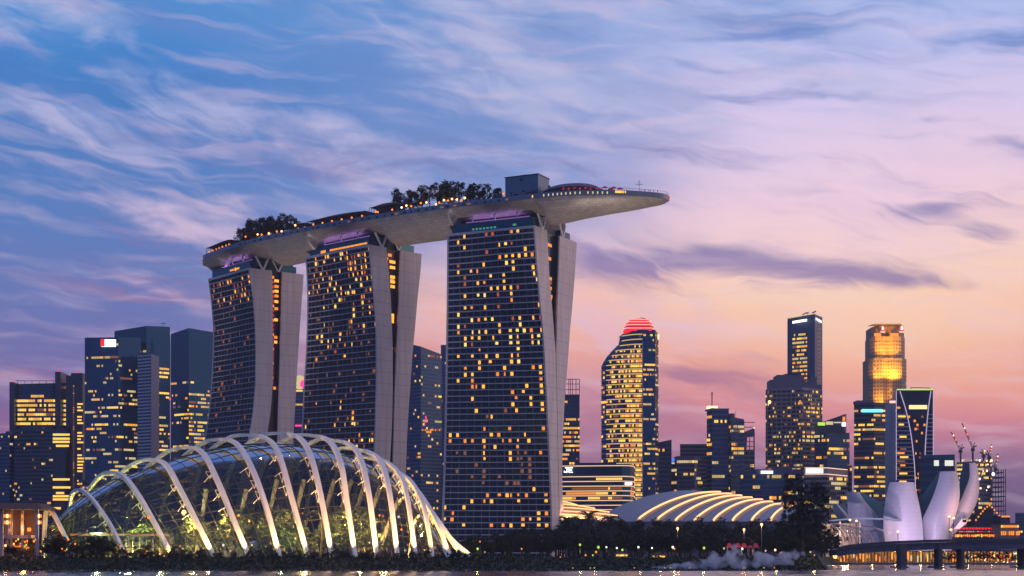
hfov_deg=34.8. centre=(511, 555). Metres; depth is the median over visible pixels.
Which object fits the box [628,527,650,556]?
tree
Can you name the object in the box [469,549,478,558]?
tree
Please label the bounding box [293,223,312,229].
terrace canopy
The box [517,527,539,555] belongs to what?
tree
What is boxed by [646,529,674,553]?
tree
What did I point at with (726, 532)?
tree
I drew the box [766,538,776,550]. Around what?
tree
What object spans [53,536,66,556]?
tree
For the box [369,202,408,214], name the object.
terrace canopy
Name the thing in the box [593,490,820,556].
convention hall
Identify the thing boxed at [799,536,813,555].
tree
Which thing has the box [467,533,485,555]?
tree
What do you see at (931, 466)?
office block
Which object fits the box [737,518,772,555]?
tree
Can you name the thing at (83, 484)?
building
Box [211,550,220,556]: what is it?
tree
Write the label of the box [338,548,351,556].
tree
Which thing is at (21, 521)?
open pavilion
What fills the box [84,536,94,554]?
tree
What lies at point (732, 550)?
tree
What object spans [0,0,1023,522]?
sky
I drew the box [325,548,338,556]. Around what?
tree
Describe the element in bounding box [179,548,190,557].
tree
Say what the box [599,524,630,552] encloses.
tree
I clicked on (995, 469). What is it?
tower crane
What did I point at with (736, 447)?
office tower
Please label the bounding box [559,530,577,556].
tree
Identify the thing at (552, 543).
tree
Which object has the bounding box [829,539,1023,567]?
road bridge
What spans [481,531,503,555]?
tree
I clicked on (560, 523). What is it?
tree
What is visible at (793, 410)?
office tower
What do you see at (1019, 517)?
apartment block
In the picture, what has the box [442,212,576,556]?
hotel tower
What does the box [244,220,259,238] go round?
tree
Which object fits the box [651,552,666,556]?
lit kiosk
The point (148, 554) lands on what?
tree
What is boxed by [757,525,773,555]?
tree
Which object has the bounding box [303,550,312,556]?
tree
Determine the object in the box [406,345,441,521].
skyscraper
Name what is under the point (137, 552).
tree
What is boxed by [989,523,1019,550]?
waterfront hall
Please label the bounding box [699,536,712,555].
tree
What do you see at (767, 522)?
tree
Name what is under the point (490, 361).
lit window
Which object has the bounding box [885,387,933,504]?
office tower
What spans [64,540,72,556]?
tree
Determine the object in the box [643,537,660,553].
tree
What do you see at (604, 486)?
office building
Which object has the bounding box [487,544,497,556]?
tree
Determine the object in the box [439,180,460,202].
tree
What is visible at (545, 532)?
tree
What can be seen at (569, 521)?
palm tree
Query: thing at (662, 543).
tree
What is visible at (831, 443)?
office tower
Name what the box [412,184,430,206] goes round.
tree
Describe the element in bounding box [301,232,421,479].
hotel tower
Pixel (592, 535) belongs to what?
tree
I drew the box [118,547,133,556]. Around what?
tree
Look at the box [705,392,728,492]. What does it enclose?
office tower
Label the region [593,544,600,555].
tree
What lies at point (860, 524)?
wing canopy
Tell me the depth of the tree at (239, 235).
1046.09 m
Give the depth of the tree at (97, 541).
449.41 m
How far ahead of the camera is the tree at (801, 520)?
469.42 m
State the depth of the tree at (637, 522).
762.42 m
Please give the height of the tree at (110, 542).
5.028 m
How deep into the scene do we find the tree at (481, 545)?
651.80 m
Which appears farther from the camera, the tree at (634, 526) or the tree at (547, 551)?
the tree at (634, 526)
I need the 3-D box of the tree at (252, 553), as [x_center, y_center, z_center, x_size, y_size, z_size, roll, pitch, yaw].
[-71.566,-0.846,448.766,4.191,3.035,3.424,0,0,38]
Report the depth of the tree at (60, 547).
451.38 m
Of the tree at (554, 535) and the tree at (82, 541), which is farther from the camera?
the tree at (554, 535)
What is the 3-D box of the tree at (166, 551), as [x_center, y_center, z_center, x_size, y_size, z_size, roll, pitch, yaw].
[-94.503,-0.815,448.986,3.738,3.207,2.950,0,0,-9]
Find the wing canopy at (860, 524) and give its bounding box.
[829,518,901,544]
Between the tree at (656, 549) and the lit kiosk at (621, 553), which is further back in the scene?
the tree at (656, 549)
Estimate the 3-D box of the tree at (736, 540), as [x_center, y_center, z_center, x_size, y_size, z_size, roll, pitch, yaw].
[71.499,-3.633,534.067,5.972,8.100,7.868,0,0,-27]
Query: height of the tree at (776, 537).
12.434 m
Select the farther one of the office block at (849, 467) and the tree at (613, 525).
the office block at (849, 467)
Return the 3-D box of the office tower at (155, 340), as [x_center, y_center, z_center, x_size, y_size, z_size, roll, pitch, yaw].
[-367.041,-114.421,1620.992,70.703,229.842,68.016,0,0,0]
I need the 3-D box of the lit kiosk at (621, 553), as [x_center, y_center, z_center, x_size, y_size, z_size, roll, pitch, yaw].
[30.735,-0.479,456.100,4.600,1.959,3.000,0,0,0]
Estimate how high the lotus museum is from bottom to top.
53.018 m
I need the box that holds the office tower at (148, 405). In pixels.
[137,353,158,470]
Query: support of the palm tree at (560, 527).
on the ground at (827, 561)
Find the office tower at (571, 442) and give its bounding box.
[562,379,579,464]
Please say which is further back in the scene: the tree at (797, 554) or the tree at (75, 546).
the tree at (797, 554)
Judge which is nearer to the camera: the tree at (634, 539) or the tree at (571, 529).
the tree at (634, 539)
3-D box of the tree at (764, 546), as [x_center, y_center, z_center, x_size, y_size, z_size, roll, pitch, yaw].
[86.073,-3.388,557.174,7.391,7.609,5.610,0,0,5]
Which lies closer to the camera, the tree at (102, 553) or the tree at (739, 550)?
the tree at (102, 553)
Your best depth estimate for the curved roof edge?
857.67 m
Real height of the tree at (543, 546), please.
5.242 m
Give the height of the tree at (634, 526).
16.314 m
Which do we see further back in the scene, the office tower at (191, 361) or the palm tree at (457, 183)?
the office tower at (191, 361)
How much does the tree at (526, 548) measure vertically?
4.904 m
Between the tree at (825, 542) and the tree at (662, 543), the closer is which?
the tree at (662, 543)
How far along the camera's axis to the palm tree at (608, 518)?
579.42 m
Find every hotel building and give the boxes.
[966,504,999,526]
[993,516,1009,522]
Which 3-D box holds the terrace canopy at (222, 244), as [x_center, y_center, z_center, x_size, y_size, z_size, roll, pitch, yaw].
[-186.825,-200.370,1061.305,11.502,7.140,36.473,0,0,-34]
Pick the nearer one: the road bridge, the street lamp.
the street lamp
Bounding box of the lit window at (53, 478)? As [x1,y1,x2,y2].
[53,478,69,479]
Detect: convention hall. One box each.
[559,501,617,520]
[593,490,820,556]
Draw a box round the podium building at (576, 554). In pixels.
[565,526,591,556]
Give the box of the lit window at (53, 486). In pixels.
[53,486,69,487]
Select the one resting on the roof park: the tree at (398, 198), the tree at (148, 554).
the tree at (398, 198)
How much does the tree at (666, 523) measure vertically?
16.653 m
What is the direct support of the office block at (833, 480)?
on the ground at (827, 561)
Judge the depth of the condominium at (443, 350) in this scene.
1759.82 m
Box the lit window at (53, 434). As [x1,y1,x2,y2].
[53,434,69,435]
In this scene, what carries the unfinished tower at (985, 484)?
on the ground at (827, 561)
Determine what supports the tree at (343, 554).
on the ground at (827, 561)
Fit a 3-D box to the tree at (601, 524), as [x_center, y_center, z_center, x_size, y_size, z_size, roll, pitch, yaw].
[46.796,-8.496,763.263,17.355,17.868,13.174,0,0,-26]
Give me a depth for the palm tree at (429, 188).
940.31 m
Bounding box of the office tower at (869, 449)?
[853,400,887,500]
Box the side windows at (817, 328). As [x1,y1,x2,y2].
[817,328,820,382]
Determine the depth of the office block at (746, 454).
1519.82 m
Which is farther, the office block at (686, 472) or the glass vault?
the office block at (686, 472)
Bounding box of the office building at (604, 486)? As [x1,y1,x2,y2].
[562,463,634,525]
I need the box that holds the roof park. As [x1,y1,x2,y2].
[202,187,669,270]
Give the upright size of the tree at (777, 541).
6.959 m
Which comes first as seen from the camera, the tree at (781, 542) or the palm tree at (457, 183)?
the tree at (781, 542)
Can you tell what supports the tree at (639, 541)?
on the ground at (827, 561)
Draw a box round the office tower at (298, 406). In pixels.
[293,375,303,444]
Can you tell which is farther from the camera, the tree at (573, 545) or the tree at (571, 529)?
the tree at (571, 529)
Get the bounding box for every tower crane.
[951,432,963,461]
[962,423,976,461]
[980,449,985,461]
[986,444,991,461]
[992,454,997,473]
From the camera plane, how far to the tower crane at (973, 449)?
1589.53 m
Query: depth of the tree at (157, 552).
447.54 m
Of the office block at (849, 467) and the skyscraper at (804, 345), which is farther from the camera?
the skyscraper at (804, 345)
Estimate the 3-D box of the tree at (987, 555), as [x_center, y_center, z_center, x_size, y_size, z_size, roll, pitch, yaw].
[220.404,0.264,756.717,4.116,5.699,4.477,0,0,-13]
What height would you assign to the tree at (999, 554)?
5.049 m
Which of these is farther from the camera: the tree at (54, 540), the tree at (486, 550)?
the tree at (486, 550)
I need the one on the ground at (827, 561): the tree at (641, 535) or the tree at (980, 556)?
the tree at (641, 535)
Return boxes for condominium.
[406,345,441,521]
[441,345,445,495]
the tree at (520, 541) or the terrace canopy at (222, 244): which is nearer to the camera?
the tree at (520, 541)
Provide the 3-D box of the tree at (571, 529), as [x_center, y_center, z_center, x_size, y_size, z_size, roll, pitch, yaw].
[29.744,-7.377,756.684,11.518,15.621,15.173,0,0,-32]
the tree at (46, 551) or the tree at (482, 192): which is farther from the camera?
the tree at (482, 192)
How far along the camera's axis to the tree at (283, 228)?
1019.77 m
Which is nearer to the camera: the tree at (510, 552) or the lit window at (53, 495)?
the tree at (510, 552)
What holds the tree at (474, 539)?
on the ground at (827, 561)
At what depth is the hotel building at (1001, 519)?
1240.00 m
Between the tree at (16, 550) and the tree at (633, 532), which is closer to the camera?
the tree at (16, 550)
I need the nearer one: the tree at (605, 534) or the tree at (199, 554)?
the tree at (199, 554)
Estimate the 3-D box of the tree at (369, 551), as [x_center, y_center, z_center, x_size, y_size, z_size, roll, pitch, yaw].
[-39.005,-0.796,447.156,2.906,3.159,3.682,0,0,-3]
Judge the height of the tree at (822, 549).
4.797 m
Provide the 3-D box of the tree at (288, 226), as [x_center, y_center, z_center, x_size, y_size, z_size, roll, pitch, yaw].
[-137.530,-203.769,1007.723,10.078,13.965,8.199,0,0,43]
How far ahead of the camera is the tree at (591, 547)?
555.18 m
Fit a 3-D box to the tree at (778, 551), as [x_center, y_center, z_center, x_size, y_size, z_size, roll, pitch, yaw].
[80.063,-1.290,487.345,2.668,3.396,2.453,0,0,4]
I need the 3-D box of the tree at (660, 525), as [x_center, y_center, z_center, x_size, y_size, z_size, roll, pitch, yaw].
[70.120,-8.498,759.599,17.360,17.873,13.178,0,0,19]
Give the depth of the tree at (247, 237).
1044.05 m
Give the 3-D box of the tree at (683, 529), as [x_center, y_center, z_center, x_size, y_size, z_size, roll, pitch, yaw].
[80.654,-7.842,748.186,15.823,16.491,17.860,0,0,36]
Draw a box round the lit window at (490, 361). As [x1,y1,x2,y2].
[444,360,547,526]
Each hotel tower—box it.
[203,256,303,449]
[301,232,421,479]
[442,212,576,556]
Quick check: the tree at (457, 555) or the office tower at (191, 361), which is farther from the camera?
the office tower at (191, 361)
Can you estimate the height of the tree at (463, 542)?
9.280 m
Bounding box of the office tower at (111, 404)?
[85,337,140,480]
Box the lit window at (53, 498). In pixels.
[53,498,67,499]
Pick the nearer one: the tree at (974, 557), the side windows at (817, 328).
the tree at (974, 557)
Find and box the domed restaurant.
[541,183,598,192]
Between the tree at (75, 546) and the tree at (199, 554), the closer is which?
the tree at (199, 554)
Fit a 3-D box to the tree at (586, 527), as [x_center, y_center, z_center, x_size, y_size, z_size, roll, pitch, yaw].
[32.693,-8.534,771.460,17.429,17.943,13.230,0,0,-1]
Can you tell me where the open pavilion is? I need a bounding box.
[0,503,59,556]
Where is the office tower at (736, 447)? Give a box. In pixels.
[729,413,754,494]
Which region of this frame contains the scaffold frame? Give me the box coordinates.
[990,469,1005,515]
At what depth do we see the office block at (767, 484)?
1287.70 m
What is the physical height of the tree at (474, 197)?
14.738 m
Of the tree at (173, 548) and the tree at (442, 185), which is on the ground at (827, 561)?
the tree at (173, 548)
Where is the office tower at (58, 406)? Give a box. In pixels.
[9,370,84,555]
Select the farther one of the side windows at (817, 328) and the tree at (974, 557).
the side windows at (817, 328)
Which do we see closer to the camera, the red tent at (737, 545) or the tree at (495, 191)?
the red tent at (737, 545)
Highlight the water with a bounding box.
[0,565,1023,575]
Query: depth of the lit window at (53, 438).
1630.18 m
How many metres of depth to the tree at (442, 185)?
935.09 m
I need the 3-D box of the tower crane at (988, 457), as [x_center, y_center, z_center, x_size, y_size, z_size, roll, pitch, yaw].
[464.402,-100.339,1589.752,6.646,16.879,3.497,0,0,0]
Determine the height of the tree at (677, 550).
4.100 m
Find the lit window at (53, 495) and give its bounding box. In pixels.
[53,495,68,496]
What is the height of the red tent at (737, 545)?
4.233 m
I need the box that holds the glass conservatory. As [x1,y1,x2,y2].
[39,432,470,556]
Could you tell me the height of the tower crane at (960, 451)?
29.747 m
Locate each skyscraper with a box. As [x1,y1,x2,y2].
[787,311,821,383]
[863,324,905,402]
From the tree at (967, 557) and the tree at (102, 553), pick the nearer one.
the tree at (102, 553)
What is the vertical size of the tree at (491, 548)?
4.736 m
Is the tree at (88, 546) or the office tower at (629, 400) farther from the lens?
the office tower at (629, 400)
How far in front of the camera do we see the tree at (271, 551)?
448.04 m
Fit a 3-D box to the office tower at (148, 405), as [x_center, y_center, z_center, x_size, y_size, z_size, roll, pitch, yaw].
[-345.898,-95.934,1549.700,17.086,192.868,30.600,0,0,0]
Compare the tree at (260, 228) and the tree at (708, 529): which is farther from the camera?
the tree at (260, 228)
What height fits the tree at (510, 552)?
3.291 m
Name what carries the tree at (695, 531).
on the ground at (827, 561)
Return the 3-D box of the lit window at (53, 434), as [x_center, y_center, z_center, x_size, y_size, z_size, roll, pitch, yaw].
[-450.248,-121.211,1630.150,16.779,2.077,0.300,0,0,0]
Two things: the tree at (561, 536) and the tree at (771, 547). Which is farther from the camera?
the tree at (561, 536)
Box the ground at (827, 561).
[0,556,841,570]
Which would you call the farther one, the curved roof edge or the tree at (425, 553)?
the curved roof edge
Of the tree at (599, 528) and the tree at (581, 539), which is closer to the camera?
the tree at (581, 539)
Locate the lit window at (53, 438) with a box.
[53,438,69,439]
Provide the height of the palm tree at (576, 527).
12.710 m
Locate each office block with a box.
[658,440,671,492]
[672,456,701,490]
[680,444,706,490]
[741,466,801,556]
[744,428,754,471]
[804,467,847,556]
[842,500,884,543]
[845,465,851,491]
[920,454,954,499]
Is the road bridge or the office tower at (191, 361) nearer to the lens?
the road bridge
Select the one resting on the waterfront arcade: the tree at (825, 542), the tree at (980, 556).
the tree at (980, 556)
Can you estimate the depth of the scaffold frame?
1598.70 m
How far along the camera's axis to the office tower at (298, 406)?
1699.82 m
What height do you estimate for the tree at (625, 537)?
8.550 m
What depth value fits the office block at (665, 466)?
1480.00 m
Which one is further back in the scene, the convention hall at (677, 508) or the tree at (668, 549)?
the convention hall at (677, 508)
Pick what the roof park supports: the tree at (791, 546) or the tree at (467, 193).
the tree at (467, 193)
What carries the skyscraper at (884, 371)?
on the ground at (827, 561)
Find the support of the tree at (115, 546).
on the ground at (827, 561)
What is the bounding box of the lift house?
[504,173,549,196]
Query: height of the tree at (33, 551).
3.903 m
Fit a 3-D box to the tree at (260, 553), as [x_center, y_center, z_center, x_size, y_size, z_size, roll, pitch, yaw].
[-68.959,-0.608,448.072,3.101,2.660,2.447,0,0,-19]
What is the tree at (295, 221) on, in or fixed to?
on the roof park
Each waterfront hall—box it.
[952,527,993,550]
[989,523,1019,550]
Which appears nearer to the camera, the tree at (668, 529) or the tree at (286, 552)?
the tree at (286, 552)
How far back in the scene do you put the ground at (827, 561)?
442.97 m
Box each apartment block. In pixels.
[0,431,13,502]
[14,424,52,555]
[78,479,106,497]
[1015,513,1023,541]
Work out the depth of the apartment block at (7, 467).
1371.96 m
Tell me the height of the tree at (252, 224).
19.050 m
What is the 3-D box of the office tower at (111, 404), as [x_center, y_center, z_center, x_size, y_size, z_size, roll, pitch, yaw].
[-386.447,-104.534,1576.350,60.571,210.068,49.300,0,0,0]
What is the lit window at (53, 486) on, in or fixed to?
in the office tower at (58, 406)
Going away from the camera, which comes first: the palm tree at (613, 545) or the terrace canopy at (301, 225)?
the palm tree at (613, 545)
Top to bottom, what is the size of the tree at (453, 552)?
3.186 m
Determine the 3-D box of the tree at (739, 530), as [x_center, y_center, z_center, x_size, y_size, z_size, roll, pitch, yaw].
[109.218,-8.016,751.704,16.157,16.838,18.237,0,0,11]
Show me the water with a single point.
(919, 570)
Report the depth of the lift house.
905.14 m
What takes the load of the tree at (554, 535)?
on the ground at (827, 561)
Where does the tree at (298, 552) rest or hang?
on the ground at (827, 561)
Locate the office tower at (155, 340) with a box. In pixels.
[114,323,170,463]
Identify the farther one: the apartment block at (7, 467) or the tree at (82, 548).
the apartment block at (7, 467)
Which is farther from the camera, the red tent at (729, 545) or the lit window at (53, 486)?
the lit window at (53, 486)
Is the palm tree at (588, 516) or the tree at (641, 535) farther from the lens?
the tree at (641, 535)
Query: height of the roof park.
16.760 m
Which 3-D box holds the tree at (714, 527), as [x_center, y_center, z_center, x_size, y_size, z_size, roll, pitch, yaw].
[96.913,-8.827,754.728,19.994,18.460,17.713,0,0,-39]
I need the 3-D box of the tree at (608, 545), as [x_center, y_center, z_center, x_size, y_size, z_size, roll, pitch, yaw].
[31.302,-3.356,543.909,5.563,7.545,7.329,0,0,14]
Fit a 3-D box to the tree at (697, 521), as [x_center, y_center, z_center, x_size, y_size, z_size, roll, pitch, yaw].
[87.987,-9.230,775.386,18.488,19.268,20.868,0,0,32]
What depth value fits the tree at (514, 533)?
764.29 m
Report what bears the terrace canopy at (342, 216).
on the roof park
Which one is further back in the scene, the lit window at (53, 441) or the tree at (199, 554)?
the lit window at (53, 441)
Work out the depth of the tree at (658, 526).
758.98 m
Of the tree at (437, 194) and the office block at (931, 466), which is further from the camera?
the office block at (931, 466)
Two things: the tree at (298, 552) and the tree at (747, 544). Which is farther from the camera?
the tree at (747, 544)
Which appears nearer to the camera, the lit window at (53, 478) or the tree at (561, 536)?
the tree at (561, 536)
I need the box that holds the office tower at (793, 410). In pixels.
[766,374,821,494]
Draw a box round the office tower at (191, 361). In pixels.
[171,328,212,458]
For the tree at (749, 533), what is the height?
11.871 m
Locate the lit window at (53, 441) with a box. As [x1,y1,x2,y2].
[53,441,69,442]
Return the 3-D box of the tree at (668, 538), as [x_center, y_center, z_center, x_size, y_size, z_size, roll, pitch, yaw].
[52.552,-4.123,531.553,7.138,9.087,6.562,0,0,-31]
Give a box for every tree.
[11,543,21,553]
[22,548,29,555]
[29,544,34,555]
[40,544,51,555]
[41,537,60,556]
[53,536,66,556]
[53,539,63,555]
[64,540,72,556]
[69,543,79,552]
[76,544,93,556]
[79,537,89,554]
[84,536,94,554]
[90,536,101,550]
[96,536,108,555]
[96,547,109,556]
[107,540,114,554]
[108,542,117,554]
[113,544,122,555]
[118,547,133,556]
[127,547,143,556]
[138,543,152,556]
[145,550,155,556]
[153,549,161,556]
[162,548,174,556]
[166,545,183,556]
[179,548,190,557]
[195,549,205,557]
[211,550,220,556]
[233,227,253,241]
[239,222,253,239]
[242,217,266,237]
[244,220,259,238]
[246,547,258,556]
[254,217,271,236]
[256,549,266,556]
[263,216,274,234]
[265,216,283,233]
[265,547,277,556]
[275,213,288,232]
[281,550,290,555]
[284,214,296,229]
[291,218,300,229]
[292,548,301,556]
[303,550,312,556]
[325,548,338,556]
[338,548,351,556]
[338,550,347,557]
[365,547,374,557]
[391,187,413,209]
[402,190,420,208]
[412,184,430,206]
[419,548,431,556]
[425,185,436,205]
[428,182,449,203]
[438,179,450,203]
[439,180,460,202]
[447,548,456,557]
[452,181,465,201]
[454,549,462,557]
[458,182,475,200]
[459,537,473,549]
[466,535,478,550]
[467,182,477,199]
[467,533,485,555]
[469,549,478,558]
[472,184,486,198]
[475,537,485,556]
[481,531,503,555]
[481,541,495,555]
[487,187,501,197]
[487,542,495,555]
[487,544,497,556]
[505,547,513,555]
[509,528,528,556]
[510,531,535,556]
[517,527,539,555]
[524,542,532,556]
[533,542,547,555]
[536,529,559,549]
[537,530,549,556]
[538,535,558,556]
[542,525,566,555]
[545,546,551,556]
[551,520,570,535]
[552,524,568,556]
[554,532,570,555]
[557,516,578,555]
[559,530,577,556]
[560,536,579,556]
[565,520,593,554]
[566,527,586,556]
[567,533,592,555]
[570,523,587,556]
[573,529,587,556]
[575,510,601,556]
[582,528,598,556]
[587,536,606,554]
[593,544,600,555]
[594,515,621,556]
[594,519,625,556]
[596,515,620,556]
[596,528,614,556]
[597,535,612,554]
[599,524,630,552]
[607,531,631,550]
[609,538,617,556]
[614,518,644,556]
[614,531,636,551]
[618,529,637,555]
[622,522,650,556]
[627,537,643,556]
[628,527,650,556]
[634,527,660,556]
[639,517,665,553]
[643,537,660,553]
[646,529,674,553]
[647,519,673,534]
[650,546,659,552]
[651,532,665,551]
[655,521,676,555]
[657,524,690,555]
[663,530,680,556]
[664,542,672,555]
[666,529,694,556]
[673,521,690,556]
[674,521,699,556]
[675,544,683,553]
[681,516,706,554]
[691,522,712,555]
[691,531,711,556]
[696,538,709,555]
[698,526,712,556]
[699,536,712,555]
[702,517,738,556]
[708,534,726,554]
[709,522,733,556]
[711,526,732,556]
[717,527,742,556]
[719,533,741,556]
[732,523,742,556]
[732,527,762,555]
[734,520,762,552]
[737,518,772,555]
[737,543,745,554]
[738,527,763,554]
[740,538,752,555]
[745,536,760,555]
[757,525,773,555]
[757,535,770,556]
[762,518,777,556]
[762,527,792,555]
[766,536,781,555]
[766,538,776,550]
[770,522,785,556]
[772,517,803,555]
[773,473,848,556]
[776,524,800,556]
[776,546,783,556]
[777,534,793,556]
[780,537,797,556]
[785,528,812,556]
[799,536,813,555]
[800,525,823,553]
[812,533,839,556]
[815,543,829,556]
[816,540,827,556]
[965,552,971,559]
[971,553,977,562]
[975,551,984,562]
[983,551,991,562]
[996,552,1003,559]
[1003,551,1009,562]
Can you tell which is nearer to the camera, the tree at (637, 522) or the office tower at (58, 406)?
the tree at (637, 522)
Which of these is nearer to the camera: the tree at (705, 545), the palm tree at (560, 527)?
the tree at (705, 545)
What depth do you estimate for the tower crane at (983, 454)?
1589.40 m
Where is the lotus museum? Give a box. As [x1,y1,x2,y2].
[832,463,978,550]
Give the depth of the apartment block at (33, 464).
1332.79 m
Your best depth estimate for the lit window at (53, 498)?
1630.18 m
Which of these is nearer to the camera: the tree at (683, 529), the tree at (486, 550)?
the tree at (486, 550)
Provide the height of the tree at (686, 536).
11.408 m
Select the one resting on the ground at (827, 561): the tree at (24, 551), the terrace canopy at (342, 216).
the tree at (24, 551)
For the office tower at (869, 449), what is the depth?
1416.60 m
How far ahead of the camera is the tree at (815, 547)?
656.38 m
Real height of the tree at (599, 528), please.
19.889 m
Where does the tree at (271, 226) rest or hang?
on the roof park
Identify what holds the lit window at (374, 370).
in the hotel tower at (362, 294)
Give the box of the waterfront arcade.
[831,551,1016,564]
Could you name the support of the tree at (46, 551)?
on the ground at (827, 561)
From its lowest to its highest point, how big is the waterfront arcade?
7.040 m
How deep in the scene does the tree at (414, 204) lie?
950.03 m
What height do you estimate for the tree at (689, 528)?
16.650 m
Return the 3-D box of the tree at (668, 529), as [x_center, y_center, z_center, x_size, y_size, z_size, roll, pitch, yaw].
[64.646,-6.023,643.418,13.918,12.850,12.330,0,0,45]
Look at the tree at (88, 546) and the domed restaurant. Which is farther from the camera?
the domed restaurant
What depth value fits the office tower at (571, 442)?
1560.00 m
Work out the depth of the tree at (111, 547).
450.11 m
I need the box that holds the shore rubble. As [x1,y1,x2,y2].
[3,565,828,570]
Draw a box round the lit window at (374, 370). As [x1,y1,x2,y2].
[308,254,375,456]
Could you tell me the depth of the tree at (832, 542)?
748.17 m
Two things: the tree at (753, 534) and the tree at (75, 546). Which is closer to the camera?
the tree at (75, 546)
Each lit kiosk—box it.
[615,551,628,556]
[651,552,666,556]
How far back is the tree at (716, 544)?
542.52 m
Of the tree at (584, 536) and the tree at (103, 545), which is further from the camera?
the tree at (584, 536)
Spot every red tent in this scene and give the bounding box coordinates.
[726,543,732,556]
[734,543,740,556]
[741,543,747,555]
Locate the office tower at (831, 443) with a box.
[814,414,849,468]
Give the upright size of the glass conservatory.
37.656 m
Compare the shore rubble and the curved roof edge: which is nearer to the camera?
the shore rubble
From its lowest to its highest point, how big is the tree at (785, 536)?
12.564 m
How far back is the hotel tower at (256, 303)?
1048.71 m
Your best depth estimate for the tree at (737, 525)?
762.03 m
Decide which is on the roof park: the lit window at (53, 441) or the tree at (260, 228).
the tree at (260, 228)
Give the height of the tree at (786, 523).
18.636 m
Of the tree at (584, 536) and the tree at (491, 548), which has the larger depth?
the tree at (584, 536)
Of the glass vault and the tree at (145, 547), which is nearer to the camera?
the tree at (145, 547)
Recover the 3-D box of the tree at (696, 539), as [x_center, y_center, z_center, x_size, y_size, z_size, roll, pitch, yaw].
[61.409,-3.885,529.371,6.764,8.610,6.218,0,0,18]
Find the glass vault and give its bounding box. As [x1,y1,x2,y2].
[821,522,873,556]
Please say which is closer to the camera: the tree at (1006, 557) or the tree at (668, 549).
the tree at (668, 549)
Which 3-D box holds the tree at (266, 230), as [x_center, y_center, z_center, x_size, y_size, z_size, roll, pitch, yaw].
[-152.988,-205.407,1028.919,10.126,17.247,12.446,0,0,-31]
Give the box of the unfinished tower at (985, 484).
[957,459,992,526]
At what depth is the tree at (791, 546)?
482.61 m
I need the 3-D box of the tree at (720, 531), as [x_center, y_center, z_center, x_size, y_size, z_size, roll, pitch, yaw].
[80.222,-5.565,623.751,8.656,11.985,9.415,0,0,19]
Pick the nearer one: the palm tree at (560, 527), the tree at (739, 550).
the tree at (739, 550)
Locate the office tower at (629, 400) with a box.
[601,317,658,499]
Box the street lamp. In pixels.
[760,523,762,555]
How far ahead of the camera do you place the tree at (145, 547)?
448.53 m
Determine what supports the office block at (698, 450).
on the ground at (827, 561)
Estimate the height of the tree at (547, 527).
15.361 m
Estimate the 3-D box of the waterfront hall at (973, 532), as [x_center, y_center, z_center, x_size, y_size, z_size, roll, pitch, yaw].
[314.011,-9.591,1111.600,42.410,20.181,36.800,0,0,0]
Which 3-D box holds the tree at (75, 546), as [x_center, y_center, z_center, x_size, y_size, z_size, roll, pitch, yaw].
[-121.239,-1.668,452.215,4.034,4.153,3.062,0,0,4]
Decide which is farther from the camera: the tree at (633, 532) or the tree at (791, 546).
the tree at (633, 532)
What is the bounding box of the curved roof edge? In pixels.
[861,525,890,533]
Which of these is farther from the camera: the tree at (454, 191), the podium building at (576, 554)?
the podium building at (576, 554)
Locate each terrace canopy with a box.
[206,239,240,253]
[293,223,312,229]
[307,211,374,226]
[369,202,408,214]
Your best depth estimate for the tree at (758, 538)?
536.91 m

